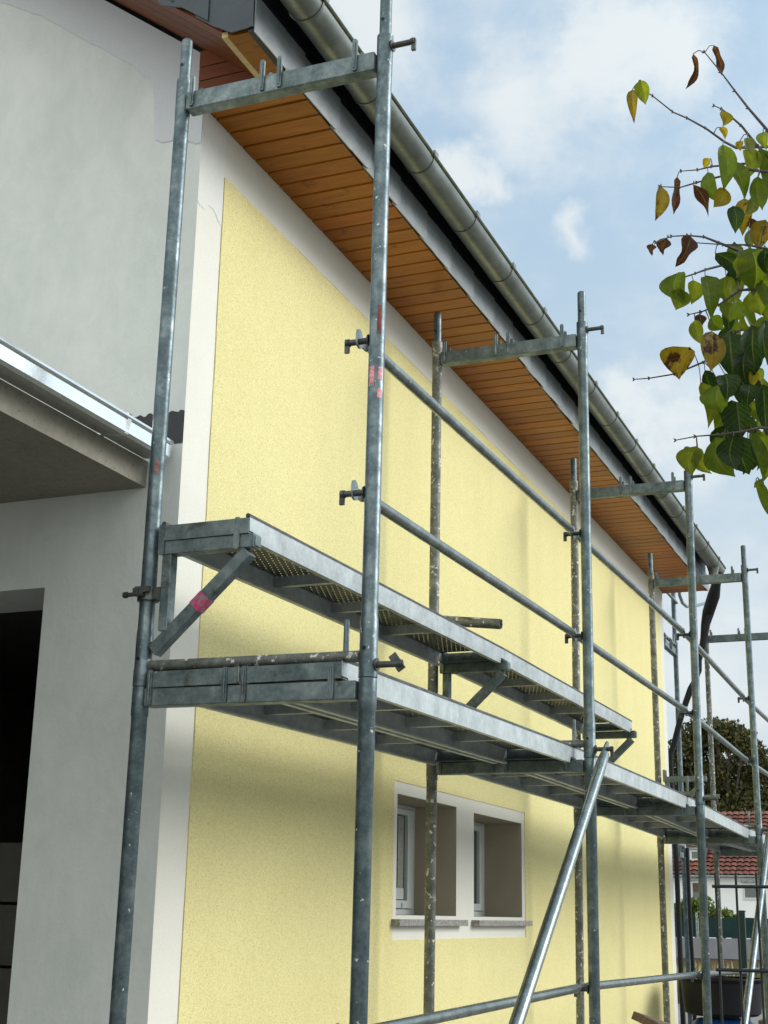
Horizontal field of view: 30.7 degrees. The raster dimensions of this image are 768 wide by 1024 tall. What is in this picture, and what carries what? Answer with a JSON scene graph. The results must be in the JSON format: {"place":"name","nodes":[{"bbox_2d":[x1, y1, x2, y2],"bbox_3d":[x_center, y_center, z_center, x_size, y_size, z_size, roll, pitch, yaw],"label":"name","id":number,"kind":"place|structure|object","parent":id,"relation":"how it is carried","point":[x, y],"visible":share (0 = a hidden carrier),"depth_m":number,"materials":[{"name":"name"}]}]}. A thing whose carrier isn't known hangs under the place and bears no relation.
{"place":"outdoors","nodes":[
{"label":"outdoors","id":0,"kind":"place"},
{"bbox_2d":[0,966,11,1023],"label":"building block","id":1,"kind":"object","parent":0,"point":[5,976],"depth_m":5.95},
{"bbox_2d":[0,905,16,965],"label":"building block","id":2,"kind":"object","parent":1,"relation":"on","point":[7,921],"depth_m":6.00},
{"bbox_2d":[0,843,22,901],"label":"building block","id":3,"kind":"object","parent":2,"relation":"on","point":[10,859],"depth_m":6.07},
{"bbox_2d":[329,0,767,783],"label":"sky","id":4,"kind":"structure","parent":0,"point":[523,104],"materials":[{"name":"blue"}]},
{"bbox_2d":[675,937,763,977],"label":"garden wall","id":5,"kind":"structure","parent":0,"point":[730,949],"depth_m":31.66,"materials":[{"name":"grey concrete"}]},
{"bbox_2d":[672,811,767,938],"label":"neighbour house","id":6,"kind":"structure","parent":0,"point":[745,868],"depth_m":66.44,"materials":[{"name":"white paint"}]},
{"bbox_2d":[690,879,698,898],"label":"window","id":7,"kind":"structure","parent":6,"relation":"in","point":[694,882],"depth_m":66.70,"materials":[{"name":"white plastic"}]},
{"bbox_2d":[740,881,758,899],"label":"window","id":8,"kind":"structure","parent":6,"relation":"in","point":[748,893],"depth_m":65.76,"materials":[{"name":"white plastic"}]},
{"bbox_2d":[676,960,764,1003],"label":"dry grass","id":9,"kind":"structure","parent":0,"point":[711,968],"depth_m":27.95,"materials":[{"name":"beige plant"}]},
{"bbox_2d":[678,1002,765,1023],"bbox_3d":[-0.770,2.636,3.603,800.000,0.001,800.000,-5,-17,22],"label":"ground","id":10,"kind":"structure","parent":0,"point":[754,1020],"depth_m":23.42,"materials":[{"name":"grey"}]},
{"bbox_2d":[109,652,404,1023],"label":"scaffold frame","id":11,"kind":"object","parent":10,"relation":"on","point":[362,691],"visible":0.9,"depth_m":3.97,"materials":[{"name":"grey metal"}]},
{"bbox_2d":[132,0,415,686],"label":"scaffold frame","id":12,"kind":"object","parent":11,"relation":"on","point":[353,68],"visible":1,"depth_m":4.36,"materials":[{"name":"grey metal"}]},
{"bbox_2d":[122,517,260,656],"bbox_3d":[-0.582,0.228,4.223,0.430,0.404,0.088,-5,-17,22],"label":"console bracket","id":13,"kind":"object","parent":12,"relation":"attached to","point":[171,629],"visible":0.96,"depth_m":4.21,"materials":[{"name":"grey metal"}]},
{"bbox_2d":[162,513,503,665],"bbox_3d":[-0.068,0.364,5.344,0.307,0.081,2.484,-6,-17,22],"label":"deck plank","id":14,"kind":"object","parent":13,"relation":"on","point":[327,574],"visible":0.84,"depth_m":5.12,"materials":[{"name":"metal"}]},
{"bbox_2d":[351,480,575,640],"bbox_3d":[0.395,0.244,5.215,0.036,0.098,2.526,-6,-17,22],"label":"guardrail","id":15,"kind":"object","parent":12,"relation":"attached to","point":[413,528],"visible":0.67,"depth_m":4.91,"materials":[{"name":"metal"}]},
{"bbox_2d":[356,329,573,538],"bbox_3d":[0.406,-0.217,5.346,0.036,0.098,2.530,-6,-17,22],"label":"guardrail","id":16,"kind":"object","parent":12,"relation":"attached to","point":[405,379],"visible":0.76,"depth_m":5.05,"materials":[{"name":"metal"}]},
{"bbox_2d":[148,662,497,764],"bbox_3d":[-0.090,0.799,5.224,0.307,0.081,2.484,-6,-17,22],"label":"deck plank","id":17,"kind":"object","parent":11,"relation":"on","point":[302,719],"visible":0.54,"depth_m":5.06,"materials":[{"name":"metal"}]},
{"bbox_2d":[246,657,572,763],"bbox_3d":[0.216,0.770,5.103,0.307,0.081,2.484,-6,-17,22],"label":"deck plank","id":18,"kind":"object","parent":11,"relation":"on","point":[405,708],"visible":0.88,"depth_m":4.96,"materials":[{"name":"metal"}]},
{"bbox_2d":[336,978,581,1023],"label":"guardrail","id":19,"kind":"object","parent":11,"relation":"attached to","point":[441,1016],"visible":1,"depth_m":4.66,"materials":[{"name":"metal"}]},
{"bbox_2d":[0,0,725,1023],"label":"house","id":20,"kind":"structure","parent":10,"relation":"on","point":[244,896],"depth_m":5.64,"materials":[{"name":"beige paint"}]},
{"bbox_2d":[396,804,414,914],"bbox_3d":[-0.002,1.728,6.993,0.053,0.550,0.838,-5,-17,22],"label":"window","id":21,"kind":"structure","parent":20,"relation":"in","point":[405,867],"depth_m":7.24,"materials":[{"name":"white plastic"}]},
{"bbox_2d":[394,616,502,628],"bbox_3d":[0.293,0.515,6.619,0.553,0.113,0.048,-5,-17,22],"label":"wall tie tube","id":22,"kind":"object","parent":20,"relation":"attached to","point":[487,623],"depth_m":6.53,"materials":[{"name":"grey metal"}]},
{"bbox_2d":[474,822,484,916],"bbox_3d":[0.428,2.036,8.014,0.045,0.540,0.888,-5,-17,22],"label":"window","id":23,"kind":"structure","parent":20,"relation":"in","point":[479,828],"depth_m":8.30,"materials":[{"name":"white plastic"}]},
{"bbox_2d":[678,592,704,607],"bbox_3d":[3.375,0.974,15.265,0.033,0.344,1.672,-5,-17,22],"label":"bent tube","id":24,"kind":"object","parent":20,"relation":"attached to","point":[685,605],"visible":0.5,"depth_m":14.69,"materials":[{"name":"metal"}]},
{"bbox_2d":[668,572,722,1023],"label":"hose","id":25,"kind":"object","parent":20,"relation":"hanging from","point":[711,602],"visible":0.62,"depth_m":13.07,"materials":[{"name":"black plastic"}]},
{"bbox_2d":[423,745,613,1023],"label":"scaffold frame","id":26,"kind":"object","parent":10,"relation":"on","point":[585,766],"visible":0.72,"depth_m":6.16,"materials":[{"name":"grey metal"}]},
{"bbox_2d":[428,291,603,760],"bbox_3d":[0.625,0.036,6.581,0.874,2.235,0.079,-5,-18,22],"label":"scaffold frame","id":27,"kind":"object","parent":26,"relation":"on","point":[508,349],"visible":0.9,"depth_m":6.66,"materials":[{"name":"grey metal"}]},
{"bbox_2d":[439,653,510,707],"bbox_3d":[0.369,0.846,6.434,0.430,0.404,0.088,-5,-17,22],"label":"console bracket","id":28,"kind":"object","parent":27,"relation":"attached to","point":[482,694],"visible":0.51,"depth_m":6.42,"materials":[{"name":"grey metal"}]},
{"bbox_2d":[443,648,631,733],"bbox_3d":[0.890,0.998,7.513,0.308,0.081,2.428,-6,-18,23],"label":"deck plank","id":29,"kind":"object","parent":28,"relation":"on","point":[521,681],"visible":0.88,"depth_m":7.48,"materials":[{"name":"metal"}]},
{"bbox_2d":[441,751,629,808],"bbox_3d":[0.868,1.433,7.393,0.308,0.081,2.428,-6,-18,23],"label":"deck plank","id":30,"kind":"object","parent":26,"relation":"on","point":[543,787],"visible":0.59,"depth_m":7.50,"materials":[{"name":"metal"}]},
{"bbox_2d":[508,741,608,1023],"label":"diagonal brace","id":31,"kind":"object","parent":26,"relation":"attached to","point":[530,980],"visible":1,"depth_m":5.21,"materials":[{"name":"metal"}]},
{"bbox_2d":[507,746,686,807],"bbox_3d":[1.174,1.404,7.272,0.308,0.081,2.428,-6,-18,23],"label":"deck plank","id":32,"kind":"object","parent":26,"relation":"on","point":[630,788],"visible":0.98,"depth_m":7.37,"materials":[{"name":"metal"}]},
{"bbox_2d":[573,795,717,1023],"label":"scaffold frame","id":33,"kind":"object","parent":10,"relation":"on","point":[698,811],"visible":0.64,"depth_m":8.24,"materials":[{"name":"grey metal"}]},
{"bbox_2d":[570,446,704,804],"bbox_3d":[1.593,0.687,8.706,0.873,2.236,0.079,-5,-17,22],"label":"scaffold frame","id":34,"kind":"object","parent":33,"relation":"on","point":[674,485],"visible":0.77,"depth_m":8.77,"materials":[{"name":"grey metal"}]},
{"bbox_2d":[582,730,636,762],"bbox_3d":[1.335,1.496,8.561,0.430,0.404,0.088,-5,-17,22],"label":"console bracket","id":35,"kind":"object","parent":34,"relation":"attached to","point":[624,746],"visible":0.32,"depth_m":8.53,"materials":[{"name":"grey metal"}]},
{"bbox_2d":[572,526,684,637],"bbox_3d":[1.365,0.418,7.518,0.036,0.080,2.464,-6,-18,23],"label":"guardrail","id":36,"kind":"object","parent":34,"relation":"attached to","point":[623,577],"visible":0.79,"depth_m":7.37,"materials":[{"name":"metal"}]},
{"bbox_2d":[574,628,687,715],"bbox_3d":[1.353,0.878,7.384,0.036,0.080,2.465,-6,-17,23],"label":"guardrail","id":37,"kind":"object","parent":34,"relation":"attached to","point":[615,662],"visible":0.79,"depth_m":7.24,"materials":[{"name":"metal"}]},
{"bbox_2d":[579,968,696,993],"bbox_3d":[1.316,2.326,6.965,0.036,0.080,2.467,-6,-17,23],"label":"guardrail","id":38,"kind":"object","parent":33,"relation":"attached to","point":[615,983],"visible":0.68,"depth_m":6.79,"materials":[{"name":"metal"}]},
{"bbox_2d":[596,798,696,837],"bbox_3d":[1.817,2.101,9.542,0.307,0.081,2.462,-6,-18,22],"label":"deck plank","id":39,"kind":"object","parent":33,"relation":"on","point":[653,825],"visible":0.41,"depth_m":9.70,"materials":[{"name":"metal"}]},
{"bbox_2d":[637,796,748,837],"bbox_3d":[2.123,2.072,9.421,0.307,0.081,2.462,-6,-18,22],"label":"deck plank","id":40,"kind":"object","parent":33,"relation":"on","point":[714,819],"visible":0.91,"depth_m":9.47,"materials":[{"name":"metal"}]},
{"bbox_2d":[631,1011,669,1023],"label":"timber board","id":41,"kind":"object","parent":10,"relation":"on","point":[641,1018],"visible":1,"depth_m":7.88,"materials":[{"name":"brown wood"}]},
{"bbox_2d":[672,844,692,1023],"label":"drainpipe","id":42,"kind":"object","parent":10,"relation":"on","point":[682,856],"visible":0.45,"depth_m":13.54,"materials":[{"name":"grey metal"}]},
{"bbox_2d":[664,632,685,851],"bbox_3d":[2.828,2.178,13.732,0.079,2.232,0.795,-5,-17,22],"label":"scaffold frame","id":43,"kind":"object","parent":42,"relation":"on","point":[671,649],"visible":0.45,"depth_m":14.03,"materials":[{"name":"grey metal"}]},
{"bbox_2d":[663,593,677,647],"bbox_3d":[2.853,0.833,14.120,0.079,1.032,0.795,-5,-17,22],"label":"scaffold frame","id":44,"kind":"object","parent":43,"relation":"on","point":[674,630],"visible":0.19,"depth_m":14.37,"materials":[{"name":"grey metal"}]},
{"bbox_2d":[666,593,677,603],"bbox_3d":[2.875,0.833,14.094,0.027,0.028,0.810,-5,-17,22],"label":"tie rail","id":45,"kind":"object","parent":44,"relation":"attached to","point":[672,597],"visible":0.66,"depth_m":14.20,"materials":[{"name":"metal"}]},
{"bbox_2d":[674,899,694,916],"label":"bush","id":46,"kind":"object","parent":10,"relation":"on","point":[682,914],"visible":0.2,"depth_m":43.45,"materials":[{"name":"green plant"}]},
{"bbox_2d":[685,848,696,1020],"bbox_3d":[2.917,4.312,13.225,0.037,2.206,0.076,-5,-17,22],"label":"drainpipe","id":47,"kind":"object","parent":10,"relation":"on","point":[690,929],"visible":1,"depth_m":13.34,"materials":[{"name":"plastic"}]},
{"bbox_2d":[626,45,767,513],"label":"tree","id":48,"kind":"object","parent":10,"relation":"on","point":[736,355],"visible":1,"depth_m":2.98,"materials":[{"name":"green plant"}]},
{"bbox_2d":[691,896,714,937],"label":"bush","id":49,"kind":"object","parent":10,"relation":"on","point":[696,903],"visible":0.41,"depth_m":43.41,"materials":[{"name":"green plant"}]},
{"bbox_2d":[657,828,767,1023],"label":"scaffold frame","id":50,"kind":"object","parent":10,"relation":"on","point":[757,840],"visible":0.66,"depth_m":10.46,"materials":[{"name":"grey metal"}]},
{"bbox_2d":[647,545,762,834],"bbox_3d":[2.516,1.369,10.875,0.874,2.236,0.079,-6,-17,22],"label":"scaffold frame","id":51,"kind":"object","parent":50,"relation":"on","point":[731,577],"visible":0.86,"depth_m":10.93,"materials":[{"name":"grey metal"}]},
{"bbox_2d":[651,770,706,797],"bbox_3d":[2.264,2.182,10.730,0.430,0.404,0.088,-5,-17,22],"label":"console bracket","id":52,"kind":"object","parent":51,"relation":"attached to","point":[667,780],"visible":0.44,"depth_m":10.76,"materials":[{"name":"grey metal"}]},
{"bbox_2d":[683,632,744,701],"bbox_3d":[2.311,1.085,9.665,0.038,0.103,2.495,-5,-17,22],"label":"guardrail","id":53,"kind":"object","parent":51,"relation":"attached to","point":[717,668],"visible":0.88,"depth_m":9.61,"materials":[{"name":"metal"}]},
{"bbox_2d":[686,706,748,764],"bbox_3d":[2.300,1.546,9.532,0.038,0.103,2.497,-5,-17,22],"label":"guardrail","id":54,"kind":"object","parent":51,"relation":"attached to","point":[719,737],"visible":0.81,"depth_m":9.47,"materials":[{"name":"metal"}]},
{"bbox_2d":[743,699,767,721],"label":"guardrail","id":55,"kind":"object","parent":51,"relation":"attached to","point":[761,713],"visible":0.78,"depth_m":11.44,"materials":[{"name":"metal"}]},
{"bbox_2d":[747,757,767,776],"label":"guardrail","id":56,"kind":"object","parent":51,"relation":"attached to","point":[763,771],"visible":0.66,"depth_m":11.23,"materials":[{"name":"metal"}]},
{"bbox_2d":[667,830,751,851],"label":"deck plank","id":57,"kind":"object","parent":50,"relation":"on","point":[714,847],"visible":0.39,"depth_m":12.27,"materials":[{"name":"metal"}]},
{"bbox_2d":[695,965,758,978],"bbox_3d":[2.268,2.995,9.115,0.036,0.103,2.503,-6,-17,22],"label":"guardrail","id":58,"kind":"object","parent":50,"relation":"attached to","point":[714,973],"visible":0.49,"depth_m":8.60,"materials":[{"name":"metal"}]},
{"bbox_2d":[708,829,765,851],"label":"deck plank","id":59,"kind":"object","parent":50,"relation":"on","point":[751,847],"visible":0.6,"depth_m":10.64,"materials":[{"name":"metal"}]},
{"bbox_2d":[741,832,767,1023],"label":"diagonal brace","id":60,"kind":"object","parent":50,"relation":"attached to","point":[753,957],"visible":0.9,"depth_m":9.28,"materials":[{"name":"metal"}]},
{"bbox_2d":[668,716,767,811],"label":"tree","id":61,"kind":"object","parent":10,"relation":"on","point":[737,795],"visible":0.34,"depth_m":81.66,"materials":[{"name":"green plant"}]},
{"bbox_2d":[674,911,767,938],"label":"privacy fence","id":62,"kind":"object","parent":10,"relation":"on","point":[729,927],"visible":0.2,"depth_m":37.45,"materials":[{"name":"green"}]},
{"bbox_2d":[708,906,733,917],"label":"bush","id":63,"kind":"object","parent":10,"relation":"on","point":[725,912],"visible":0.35,"depth_m":43.19,"materials":[{"name":"green plant"}]},
{"bbox_2d":[691,1017,753,1023],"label":"barrel","id":64,"kind":"object","parent":10,"relation":"on","point":[726,1020],"visible":0.52,"depth_m":11.09,"materials":[{"name":"blue plastic"}]},
{"bbox_2d":[726,913,737,938],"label":"bush","id":65,"kind":"object","parent":10,"relation":"on","point":[733,916],"visible":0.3,"depth_m":42.96,"materials":[{"name":"green plant"}]},
{"bbox_2d":[713,845,756,967],"bbox_3d":[3.428,4.133,12.582,0.921,2.251,0.150,-5,-17,22],"label":"scaffold frame","id":66,"kind":"object","parent":10,"relation":"on","point":[716,854],"visible":0.62,"depth_m":12.89,"materials":[{"name":"grey metal"}]},
{"bbox_2d":[704,628,767,829],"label":"scaffold frame","id":67,"kind":"object","parent":66,"relation":"on","point":[738,637],"visible":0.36,"depth_m":13.38,"materials":[{"name":"grey metal"}]},
{"bbox_2d":[712,872,767,1023],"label":"fence","id":68,"kind":"object","parent":10,"relation":"on","point":[740,970],"visible":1,"depth_m":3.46,"materials":[{"name":"grey metal"}]},
{"bbox_2d":[739,910,750,1020],"bbox_3d":[3.753,4.997,14.496,0.070,1.665,0.070,-5,-17,22],"label":"fence post","id":69,"kind":"object","parent":10,"relation":"on","point":[743,942],"visible":0.56,"depth_m":14.62,"materials":[{"name":"metal"}]},
{"bbox_2d":[680,976,763,1017],"bbox_3d":[2.724,3.900,11.261,0.700,0.288,0.700,-5,-17,22],"label":"mortar tub","id":70,"kind":"object","parent":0,"point":[693,998],"visible":0.56,"depth_m":11.01,"materials":[{"name":"black plastic"}]}
]}

